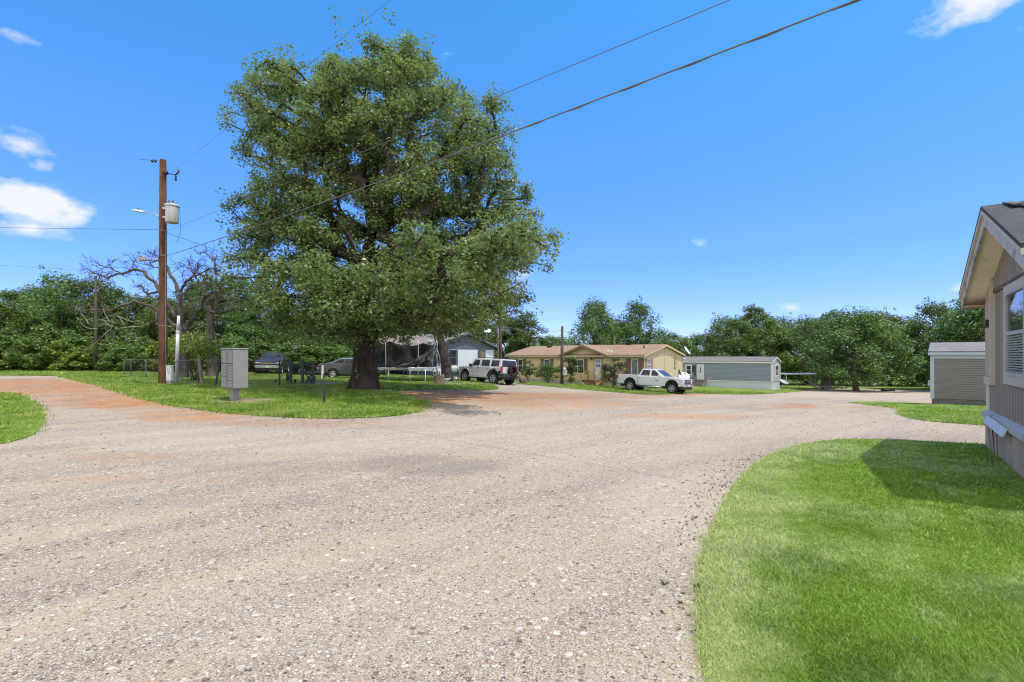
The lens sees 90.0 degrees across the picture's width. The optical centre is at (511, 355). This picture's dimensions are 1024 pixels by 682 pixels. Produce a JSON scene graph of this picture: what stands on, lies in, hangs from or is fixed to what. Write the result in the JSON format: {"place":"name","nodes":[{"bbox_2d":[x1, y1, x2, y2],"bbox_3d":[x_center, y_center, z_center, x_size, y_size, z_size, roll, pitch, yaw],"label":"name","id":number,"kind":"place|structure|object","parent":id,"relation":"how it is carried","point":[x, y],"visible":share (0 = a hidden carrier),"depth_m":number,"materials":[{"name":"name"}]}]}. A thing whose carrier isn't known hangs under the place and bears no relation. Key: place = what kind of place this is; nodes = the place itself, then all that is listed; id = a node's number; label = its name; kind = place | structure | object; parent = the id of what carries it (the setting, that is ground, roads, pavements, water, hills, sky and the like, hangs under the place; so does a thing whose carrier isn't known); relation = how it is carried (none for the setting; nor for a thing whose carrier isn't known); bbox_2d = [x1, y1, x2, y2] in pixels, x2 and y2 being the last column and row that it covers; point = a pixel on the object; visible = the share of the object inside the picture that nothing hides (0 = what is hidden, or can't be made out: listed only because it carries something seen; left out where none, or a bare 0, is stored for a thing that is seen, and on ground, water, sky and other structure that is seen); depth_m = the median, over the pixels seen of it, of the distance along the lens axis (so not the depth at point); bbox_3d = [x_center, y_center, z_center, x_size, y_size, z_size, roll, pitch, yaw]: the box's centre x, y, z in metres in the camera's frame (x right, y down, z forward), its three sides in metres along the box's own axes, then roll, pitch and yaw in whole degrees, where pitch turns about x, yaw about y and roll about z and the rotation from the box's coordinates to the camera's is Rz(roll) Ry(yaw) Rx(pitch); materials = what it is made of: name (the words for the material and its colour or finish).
{"place":"outdoors","nodes":[
{"label":"outdoors","id":0,"kind":"place"},
{"bbox_2d":[0,391,56,443],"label":"lawn","id":1,"kind":"structure","parent":0,"point":[33,429],"depth_m":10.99,"materials":[{"name":"green plant"}]},
{"bbox_2d":[0,364,929,419],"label":"lawn","id":2,"kind":"structure","parent":0,"point":[793,387],"depth_m":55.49,"materials":[{"name":"green plant"}]},
{"bbox_2d":[0,327,43,370],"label":"shrub","id":3,"kind":"object","parent":2,"relation":"on","point":[5,340],"visible":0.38,"depth_m":45.07,"materials":[{"name":"green plant"}]},
{"bbox_2d":[0,344,43,370],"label":"shrub","id":4,"kind":"object","parent":2,"relation":"on","point":[2,363],"visible":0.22,"depth_m":44.25,"materials":[{"name":"green plant"}]},
{"bbox_2d":[0,288,52,368],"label":"tree","id":5,"kind":"object","parent":2,"relation":"on","point":[4,306],"visible":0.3,"depth_m":48.40,"materials":[{"name":"green plant"}]},
{"bbox_2d":[3,281,72,336],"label":"tree","id":6,"kind":"object","parent":2,"relation":"on","point":[22,290],"visible":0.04,"depth_m":52.80,"materials":[{"name":"green plant"}]},
{"bbox_2d":[1,321,79,370],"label":"shrub","id":7,"kind":"object","parent":2,"relation":"on","point":[49,334],"visible":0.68,"depth_m":43.26,"materials":[{"name":"green plant"}]},
{"bbox_2d":[42,341,83,370],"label":"shrub","id":8,"kind":"object","parent":2,"relation":"on","point":[55,365],"visible":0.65,"depth_m":43.05,"materials":[{"name":"green plant"}]},
{"bbox_2d":[19,265,110,339],"bbox_3d":[-42.849,-3.437,49.160,8.700,9.963,7.852,0,0,27],"label":"tree","id":9,"kind":"object","parent":2,"relation":"on","point":[56,289],"visible":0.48,"depth_m":47.77,"materials":[{"name":"green plant"}]},
{"bbox_2d":[34,332,100,370],"bbox_3d":[-38.187,-0.145,45.249,5.135,3.834,4.778,0,0,-11],"label":"shrub","id":10,"kind":"object","parent":2,"relation":"on","point":[79,341],"visible":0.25,"depth_m":44.25,"materials":[{"name":"green plant"}]},
{"bbox_2d":[21,294,124,345],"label":"tree","id":11,"kind":"object","parent":2,"relation":"on","point":[77,325],"visible":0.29,"depth_m":47.96,"materials":[{"name":"green plant"}]},
{"bbox_2d":[58,346,114,370],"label":"shrub","id":12,"kind":"object","parent":2,"relation":"on","point":[80,354],"visible":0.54,"depth_m":43.22,"materials":[{"name":"green plant"}]},
{"bbox_2d":[50,271,132,352],"bbox_3d":[-40.848,-3.398,49.863,6.282,9.884,6.960,0,0,-28],"label":"tree","id":13,"kind":"object","parent":2,"relation":"on","point":[101,295],"visible":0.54,"depth_m":49.24,"materials":[{"name":"green plant"}]},
{"bbox_2d":[93,276,97,370],"bbox_3d":[-34.980,-2.529,43.000,0.275,8.379,0.275,0,0,0],"label":"wooden pole","id":14,"kind":"object","parent":2,"relation":"on","point":[95,326],"visible":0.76,"depth_m":42.91,"materials":[{"name":"brown wood"}]},
{"bbox_2d":[72,337,123,370],"bbox_3d":[-35.704,0.041,45.280,4.571,3.383,4.912,0,0,9],"label":"shrub","id":15,"kind":"object","parent":2,"relation":"on","point":[105,345],"visible":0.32,"depth_m":44.27,"materials":[{"name":"green plant"}]},
{"bbox_2d":[67,285,154,357],"bbox_3d":[-40.027,-2.807,52.625,7.252,8.693,10.062,0,0,-3],"label":"tree","id":16,"kind":"object","parent":2,"relation":"on","point":[119,292],"visible":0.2,"depth_m":50.74,"materials":[{"name":"green plant"}]},
{"bbox_2d":[94,344,150,370],"bbox_3d":[-32.662,0.322,43.357,3.740,2.706,4.019,0,0,-19],"label":"shrub","id":17,"kind":"object","parent":2,"relation":"on","point":[107,363],"visible":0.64,"depth_m":42.56,"materials":[{"name":"green plant"}]},
{"bbox_2d":[80,288,173,341],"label":"tree","id":18,"kind":"object","parent":2,"relation":"on","point":[146,299],"visible":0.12,"depth_m":51.38,"materials":[{"name":"green plant"}]},
{"bbox_2d":[117,335,156,369],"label":"shrub","id":19,"kind":"object","parent":2,"relation":"on","point":[141,343],"visible":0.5,"depth_m":43.13,"materials":[{"name":"green plant"}]},
{"bbox_2d":[124,359,157,379],"bbox_3d":[-22.427,0.891,31.011,0.083,1.442,13.974,0,0,-44],"label":"chain link fence","id":20,"kind":"object","parent":2,"relation":"on","point":[146,370],"visible":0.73,"depth_m":30.01,"materials":[{"name":"metal"}]},
{"bbox_2d":[137,341,172,371],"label":"shrub","id":21,"kind":"object","parent":2,"relation":"on","point":[152,348],"visible":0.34,"depth_m":42.42,"materials":[{"name":"green plant"}]},
{"bbox_2d":[68,244,246,377],"bbox_3d":[-21.103,-2.653,31.527,10.570,9.065,5.797,0,0,0],"label":"dead tree","id":22,"kind":"object","parent":2,"relation":"on","point":[180,302],"visible":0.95,"depth_m":31.80,"materials":[{"name":"brown wood"}]},
{"bbox_2d":[142,159,179,383],"bbox_3d":[-16.561,-3.736,24.000,2.036,10.988,0.394,0,0,0],"label":"utility pole","id":23,"kind":"object","parent":2,"relation":"on","point":[162,322],"visible":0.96,"depth_m":23.87,"materials":[{"name":"wood"},{"name":"light grey painted steel"},{"name":"brown porcelain"}]},
{"bbox_2d":[162,199,180,241],"bbox_3d":[-15.868,-6.263,23.864,0.665,2.062,0.632,0,0,-39],"label":"pole transformer","id":24,"kind":"object","parent":23,"relation":"attached to","point":[172,211],"visible":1,"depth_m":23.69,"materials":[{"name":"paint"}]},
{"bbox_2d":[168,0,728,230],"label":"power line","id":25,"kind":"object","parent":23,"relation":"attached to","point":[497,96],"visible":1,"depth_m":9.78,"materials":[{"name":"rubber"}]},
{"bbox_2d":[166,0,860,255],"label":"power line","id":26,"kind":"object","parent":23,"relation":"attached to","point":[752,40],"visible":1,"depth_m":7.91,"materials":[{"name":"metal"}]},
{"bbox_2d":[166,365,173,383],"bbox_3d":[-15.973,0.932,23.900,0.260,0.955,0.220,0,0,0],"label":"utility pedestal","id":27,"kind":"object","parent":2,"relation":"on","point":[170,374],"visible":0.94,"depth_m":23.80,"materials":[{"name":"metal"}]},
{"bbox_2d":[122,295,221,358],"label":"tree","id":28,"kind":"object","parent":2,"relation":"on","point":[149,313],"visible":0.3,"depth_m":48.92,"materials":[{"name":"green plant"}]},
{"bbox_2d":[175,316,179,381],"bbox_3d":[-16.464,-0.202,25.200,0.248,3.542,0.170,0,0,0],"label":"white pipe","id":29,"kind":"object","parent":2,"relation":"on","point":[177,345],"visible":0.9,"depth_m":25.14,"materials":[{"name":"white plastic"}]},
{"bbox_2d":[152,334,202,370],"bbox_3d":[-28.462,-0.015,44.058,4.465,3.721,4.155,0,0,26],"label":"shrub","id":30,"kind":"object","parent":2,"relation":"on","point":[173,361],"visible":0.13,"depth_m":43.16,"materials":[{"name":"green plant"}]},
{"bbox_2d":[173,360,198,382],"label":"wire gate","id":31,"kind":"structure","parent":2,"relation":"on","point":[187,370],"depth_m":24.60,"materials":[{"name":"grey metal"}]},
{"bbox_2d":[168,329,228,380],"bbox_3d":[-17.187,-0.058,27.939,3.179,2.941,2.723,0,0,0],"label":"shrub","id":32,"kind":"object","parent":2,"relation":"on","point":[185,348],"visible":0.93,"depth_m":27.76,"materials":[{"name":"green plant"}]},
{"bbox_2d":[168,280,228,346],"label":"tree","id":33,"kind":"object","parent":2,"relation":"on","point":[184,298],"visible":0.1,"depth_m":52.91,"materials":[{"name":"green plant"}]},
{"bbox_2d":[175,294,262,354],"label":"tree","id":34,"kind":"object","parent":2,"relation":"on","point":[218,325],"visible":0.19,"depth_m":52.19,"materials":[{"name":"green plant"}]},
{"bbox_2d":[194,398,270,403],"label":"concrete slab","id":35,"kind":"structure","parent":2,"relation":"on","point":[250,400],"depth_m":15.69,"materials":[{"name":"grey concrete"}]},
{"bbox_2d":[220,348,248,399],"bbox_3d":[-8.577,0.569,15.803,0.810,1.603,0.522,0,0,37],"label":"cluster mailbox","id":36,"kind":"object","parent":35,"relation":"on","point":[234,370],"visible":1,"depth_m":15.60,"materials":[{"name":"grey metal"}]},
{"bbox_2d":[191,264,285,375],"bbox_3d":[-19.535,-2.413,36.507,6.634,8.304,5.261,0,0,0],"label":"slender tree","id":37,"kind":"object","parent":2,"relation":"on","point":[211,368],"visible":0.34,"depth_m":35.88,"materials":[{"name":"green plant"}]},
{"bbox_2d":[220,336,261,371],"bbox_3d":[-25.442,0.029,47.672,4.778,3.834,5.135,0,0,27],"label":"shrub","id":38,"kind":"object","parent":2,"relation":"on","point":[236,343],"visible":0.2,"depth_m":47.70,"materials":[{"name":"green plant"}]},
{"bbox_2d":[218,304,282,354],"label":"tree","id":39,"kind":"object","parent":2,"relation":"on","point":[231,333],"visible":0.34,"depth_m":52.27,"materials":[{"name":"green plant"}]},
{"bbox_2d":[240,339,279,371],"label":"shrub","id":40,"kind":"object","parent":2,"relation":"on","point":[263,344],"visible":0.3,"depth_m":48.39,"materials":[{"name":"green plant"}]},
{"bbox_2d":[215,358,325,401],"bbox_3d":[-8.832,0.890,20.149,10.906,1.546,2.236,0,0,45],"label":"chain link fence","id":41,"kind":"object","parent":2,"relation":"on","point":[321,369],"visible":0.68,"depth_m":21.17,"materials":[{"name":"black metal"}]},
{"bbox_2d":[255,353,289,373],"bbox_3d":[-21.179,0.673,45.516,2.440,1.881,6.020,1,0,-16],"label":"pickup truck","id":42,"kind":"object","parent":2,"relation":"on","point":[281,357],"visible":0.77,"depth_m":43.49,"materials":[{"name":"grey paint"}]},
{"bbox_2d":[240,311,317,362],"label":"tree","id":43,"kind":"object","parent":2,"relation":"on","point":[287,339],"visible":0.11,"depth_m":53.51,"materials":[{"name":"green plant"}]},
{"bbox_2d":[255,342,314,371],"bbox_3d":[-22.098,0.297,49.682,5.582,3.383,5.194,0,0,-24],"label":"shrub","id":44,"kind":"object","parent":2,"relation":"on","point":[287,347],"visible":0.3,"depth_m":49.35,"materials":[{"name":"green plant"}]},
{"bbox_2d":[285,340,337,372],"bbox_3d":[-19.774,0.216,50.359,5.194,3.721,5.582,0,0,30],"label":"shrub","id":45,"kind":"object","parent":2,"relation":"on","point":[302,353],"visible":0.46,"depth_m":49.20,"materials":[{"name":"green plant"}]},
{"bbox_2d":[308,382,343,384],"bbox_3d":[-10.350,1.399,25.800,3.700,0.015,2.944,0,0,0],"label":"dirt pad","id":46,"kind":"object","parent":2,"relation":"on","point":[326,383],"visible":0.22,"depth_m":25.89,"materials":[{"name":"soil"}]},
{"bbox_2d":[274,360,320,383],"bbox_3d":[-10.708,0.822,25.740,2.218,1.245,0.720,0,0,0],"label":"farm implement","id":47,"kind":"object","parent":46,"relation":"on","point":[303,374],"visible":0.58,"depth_m":25.56,"materials":[{"name":"black paint"}]},
{"bbox_2d":[304,341,352,370],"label":"shrub","id":48,"kind":"object","parent":2,"relation":"on","point":[332,347],"visible":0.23,"depth_m":51.41,"materials":[{"name":"green plant"}]},
{"bbox_2d":[317,358,385,377],"bbox_3d":[-11.629,0.913,37.206,4.720,1.499,2.160,1,-1,-19],"label":"sedan","id":49,"kind":"object","parent":2,"relation":"on","point":[340,365],"visible":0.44,"depth_m":36.15,"materials":[{"name":"grey paint"}]},
{"bbox_2d":[210,6,569,389],"bbox_3d":[-5.816,-6.886,20.879,16.405,17.212,17.212,0,0,0],"label":"oak tree","id":50,"kind":"object","parent":2,"relation":"on","point":[398,281],"visible":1,"depth_m":20.54,"materials":[{"name":"green plant"}]},
{"bbox_2d":[375,338,440,380],"bbox_3d":[-7.241,0.240,34.966,4.797,2.901,4.798,0,0,0],"label":"trampoline","id":51,"kind":"object","parent":2,"relation":"on","point":[422,356],"visible":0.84,"depth_m":33.02,"materials":[{"name":"fabric"}]},
{"bbox_2d":[343,332,496,378],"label":"white house","id":52,"kind":"structure","parent":2,"relation":"on","point":[462,353],"depth_m":50.67,"materials":[{"name":"grey"}]},
{"bbox_2d":[432,291,508,380],"bbox_3d":[-4.345,-1.742,38.349,8.331,7.739,5.414,0,0,0],"label":"leaning tree","id":53,"kind":"object","parent":2,"relation":"on","point":[446,367],"visible":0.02,"depth_m":37.74,"materials":[{"name":"brown plant"}]},
{"bbox_2d":[22,327,927,385],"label":"undergrowth","id":54,"kind":"object","parent":2,"relation":"on","point":[814,381],"visible":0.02,"depth_m":86.68,"materials":[{"name":"green plant"}]},
{"bbox_2d":[465,322,503,357],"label":"tree","id":55,"kind":"object","parent":2,"relation":"on","point":[488,336],"visible":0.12,"depth_m":70.92,"materials":[{"name":"green plant"}]},
{"bbox_2d":[497,319,501,380],"bbox_3d":[-0.999,-0.817,42.000,0.399,6.571,0.287,0,0,0],"label":"wooden pole","id":56,"kind":"object","parent":2,"relation":"on","point":[499,346],"visible":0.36,"depth_m":41.91,"materials":[{"name":"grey wood"}]},
{"bbox_2d":[488,314,527,357],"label":"tree","id":57,"kind":"object","parent":2,"relation":"on","point":[506,332],"visible":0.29,"depth_m":72.87,"materials":[{"name":"green plant"}]},
{"bbox_2d":[504,311,549,358],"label":"tree","id":58,"kind":"object","parent":2,"relation":"on","point":[527,336],"visible":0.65,"depth_m":71.11,"materials":[{"name":"green plant"}]},
{"bbox_2d":[520,360,534,381],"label":"shrub","id":59,"kind":"object","parent":2,"relation":"on","point":[528,371],"visible":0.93,"depth_m":50.40,"materials":[{"name":"green plant"}]},
{"bbox_2d":[532,359,559,382],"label":"shrub","id":60,"kind":"object","parent":2,"relation":"on","point":[547,370],"visible":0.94,"depth_m":47.89,"materials":[{"name":"green plant"}]},
{"bbox_2d":[530,334,569,345],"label":"tree","id":61,"kind":"object","parent":2,"relation":"on","point":[552,340],"visible":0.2,"depth_m":84.51,"materials":[{"name":"green plant"}]},
{"bbox_2d":[560,326,566,384],"bbox_3d":[4.345,0.158,43.361,0.622,5.330,0.420,0,0,40],"label":"wooden pole","id":62,"kind":"object","parent":2,"relation":"on","point":[563,371],"visible":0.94,"depth_m":43.39,"materials":[{"name":"brown wood"}]},
{"bbox_2d":[559,356,584,383],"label":"shrub","id":63,"kind":"object","parent":2,"relation":"on","point":[570,367],"visible":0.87,"depth_m":46.51,"materials":[{"name":"green plant"}]},
{"bbox_2d":[581,370,602,385],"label":"wooden steps","id":64,"kind":"structure","parent":2,"relation":"on","point":[595,382],"depth_m":47.87,"materials":[{"name":"brown wood"}]},
{"bbox_2d":[505,336,685,387],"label":"beige house","id":65,"kind":"structure","parent":2,"relation":"on","point":[667,358],"depth_m":49.34,"materials":[{"name":"beige paint"}]},
{"bbox_2d":[568,359,587,373],"bbox_3d":[6.390,1.024,49.849,2.251,1.400,0.055,0,0,41],"label":"window","id":66,"kind":"structure","parent":65,"relation":"in","point":[582,361],"depth_m":49.48,"materials":[{"name":"white glass"}]},
{"bbox_2d":[594,358,602,377],"bbox_3d":[8.114,1.176,48.309,0.944,1.896,0.100,0,0,41],"label":"door","id":67,"kind":"structure","parent":65,"relation":"in","point":[598,362],"depth_m":48.33,"materials":[{"name":"white wood"}]},
{"bbox_2d":[626,359,643,373],"bbox_3d":[10.986,0.997,45.854,1.727,1.449,0.055,0,0,41],"label":"window","id":68,"kind":"structure","parent":65,"relation":"in","point":[635,366],"depth_m":45.81,"materials":[{"name":"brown glass"}]},
{"bbox_2d":[567,295,624,345],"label":"oak tree","id":69,"kind":"object","parent":2,"relation":"on","point":[606,329],"visible":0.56,"depth_m":69.12,"materials":[{"name":"green plant"}]},
{"bbox_2d":[600,357,628,387],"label":"shrub","id":70,"kind":"object","parent":2,"relation":"on","point":[604,367],"visible":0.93,"depth_m":43.36,"materials":[{"name":"green plant"}]},
{"bbox_2d":[611,295,677,348],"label":"oak tree","id":71,"kind":"object","parent":2,"relation":"on","point":[633,326],"visible":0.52,"depth_m":70.88,"materials":[{"name":"green plant"}]},
{"bbox_2d":[616,369,693,393],"bbox_3d":[10.975,1.922,39.620,5.568,1.778,2.257,2,-1,40],"label":"pickup truck","id":72,"kind":"object","parent":2,"relation":"on","point":[656,378],"visible":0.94,"depth_m":38.83,"materials":[{"name":"silver metal"}]},
{"bbox_2d":[652,332,710,355],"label":"tree","id":73,"kind":"object","parent":2,"relation":"on","point":[682,345],"visible":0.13,"depth_m":86.31,"materials":[{"name":"green plant"}]},
{"bbox_2d":[676,333,717,355],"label":"tree","id":74,"kind":"object","parent":2,"relation":"on","point":[694,339],"visible":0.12,"depth_m":91.36,"materials":[{"name":"green plant"}]},
{"bbox_2d":[699,312,752,356],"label":"tree","id":75,"kind":"object","parent":2,"relation":"on","point":[715,326],"visible":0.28,"depth_m":83.55,"materials":[{"name":"green plant"}]},
{"bbox_2d":[683,356,781,389],"bbox_3d":[24.285,2.533,66.353,18.284,4.876,4.880,0,0,38],"label":"grey home","id":76,"kind":"object","parent":2,"relation":"on","point":[746,372],"visible":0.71,"depth_m":61.73,"materials":[{"name":"white metal"}]},
{"bbox_2d":[697,364,703,379],"bbox_3d":[23.551,2.033,63.973,0.878,1.884,0.070,0,0,38],"label":"door","id":77,"kind":"structure","parent":76,"relation":"in","point":[700,368],"depth_m":63.95,"materials":[{"name":"white metal"}]},
{"bbox_2d":[696,314,783,358],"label":"tree","id":78,"kind":"object","parent":2,"relation":"on","point":[742,328],"visible":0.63,"depth_m":78.53,"materials":[{"name":"green plant"}]},
{"bbox_2d":[737,303,785,359],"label":"tree","id":79,"kind":"object","parent":2,"relation":"on","point":[755,316],"visible":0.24,"depth_m":84.70,"materials":[{"name":"green plant"}]},
{"bbox_2d":[759,312,798,383],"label":"tree","id":80,"kind":"object","parent":2,"relation":"on","point":[783,320],"visible":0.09,"depth_m":87.19,"materials":[{"name":"green plant"}]},
{"bbox_2d":[745,316,820,384],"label":"tree","id":81,"kind":"object","parent":2,"relation":"on","point":[775,330],"visible":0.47,"depth_m":80.11,"materials":[{"name":"green plant"}]},
{"bbox_2d":[777,314,849,384],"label":"tree","id":82,"kind":"object","parent":2,"relation":"on","point":[799,321],"visible":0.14,"depth_m":82.60,"materials":[{"name":"green plant"}]},
{"bbox_2d":[787,316,851,388],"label":"forked tree","id":83,"kind":"object","parent":2,"relation":"on","point":[796,337],"visible":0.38,"depth_m":66.33,"materials":[{"name":"green plant"}]},
{"bbox_2d":[794,374,854,390],"bbox_3d":[37.524,3.059,61.468,8.268,2.229,4.430,0,0,0],"label":"branch heap","id":84,"kind":"object","parent":2,"relation":"on","point":[829,387],"visible":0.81,"depth_m":61.93,"materials":[{"name":"brown wood"}]},
{"bbox_2d":[800,309,857,384],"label":"tree","id":85,"kind":"object","parent":2,"relation":"on","point":[825,322],"visible":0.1,"depth_m":81.35,"materials":[{"name":"green plant"}]},
{"bbox_2d":[800,306,926,390],"bbox_3d":[39.613,-0.784,60.141,13.777,10.334,12.870,0,0,-23],"label":"shade tree","id":86,"kind":"object","parent":2,"relation":"on","point":[875,341],"visible":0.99,"depth_m":58.26,"materials":[{"name":"green plant"}]},
{"bbox_2d":[845,307,893,385],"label":"tree","id":87,"kind":"object","parent":2,"relation":"on","point":[882,314],"visible":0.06,"depth_m":77.14,"materials":[{"name":"green plant"}]},
{"bbox_2d":[846,307,929,385],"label":"tree","id":88,"kind":"object","parent":2,"relation":"on","point":[894,320],"visible":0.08,"depth_m":78.98,"materials":[{"name":"green plant"}]},
{"bbox_2d":[886,324,928,386],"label":"tree","id":89,"kind":"object","parent":2,"relation":"on","point":[914,382],"visible":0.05,"depth_m":77.52,"materials":[{"name":"green plant"}]},
{"bbox_2d":[888,296,972,389],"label":"shade tree","id":90,"kind":"object","parent":2,"relation":"on","point":[914,329],"visible":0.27,"depth_m":65.41,"materials":[{"name":"green plant"}]},
{"bbox_2d":[915,298,984,381],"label":"shade tree","id":91,"kind":"object","parent":2,"relation":"on","point":[957,320],"visible":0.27,"depth_m":57.64,"materials":[{"name":"green plant"}]},
{"bbox_2d":[0,360,984,681],"bbox_3d":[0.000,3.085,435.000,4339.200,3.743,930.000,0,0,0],"label":"gravel road","id":92,"kind":"structure","parent":0,"point":[450,582],"depth_m":4.76,"materials":[{"name":"grey gravel"}]},
{"bbox_2d":[0,0,1023,357],"label":"sky","id":93,"kind":"structure","parent":0,"point":[850,155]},
{"bbox_2d":[677,437,1023,681],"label":"lawn","id":94,"kind":"structure","parent":0,"point":[819,527],"depth_m":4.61,"materials":[{"name":"green plant"}]},
{"bbox_2d":[959,201,1023,476],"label":"tan home","id":95,"kind":"object","parent":94,"relation":"on","point":[992,283],"visible":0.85,"depth_m":7.63,"materials":[{"name":"grey wood"}]},
{"bbox_2d":[1003,273,1023,387],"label":"window","id":96,"kind":"structure","parent":95,"relation":"in","point":[1013,293],"depth_m":7.23,"materials":[{"name":"glass"}]},
{"bbox_2d":[849,401,985,425],"bbox_3d":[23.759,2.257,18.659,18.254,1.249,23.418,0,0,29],"label":"lawn","id":97,"kind":"structure","parent":0,"point":[894,402],"depth_m":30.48,"materials":[{"name":"green plant"}]},
{"bbox_2d":[928,342,985,405],"bbox_3d":[29.226,1.536,22.993,16.262,4.525,4.840,0,0,41],"label":"brown grey home","id":98,"kind":"object","parent":97,"relation":"on","point":[957,372],"visible":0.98,"depth_m":25.89,"materials":[{"name":"beige wood"}]},
{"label":"driveway","id":99,"kind":"structure","parent":0,"visible":0},
{"bbox_2d":[457,357,519,384],"bbox_3d":[-1.676,1.079,37.239,4.810,1.888,2.240,2,-2,41],"label":"utility vehicle","id":100,"kind":"object","parent":99,"relation":"on","point":[492,370],"visible":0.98,"depth_m":36.18,"materials":[{"name":"silver metal"}]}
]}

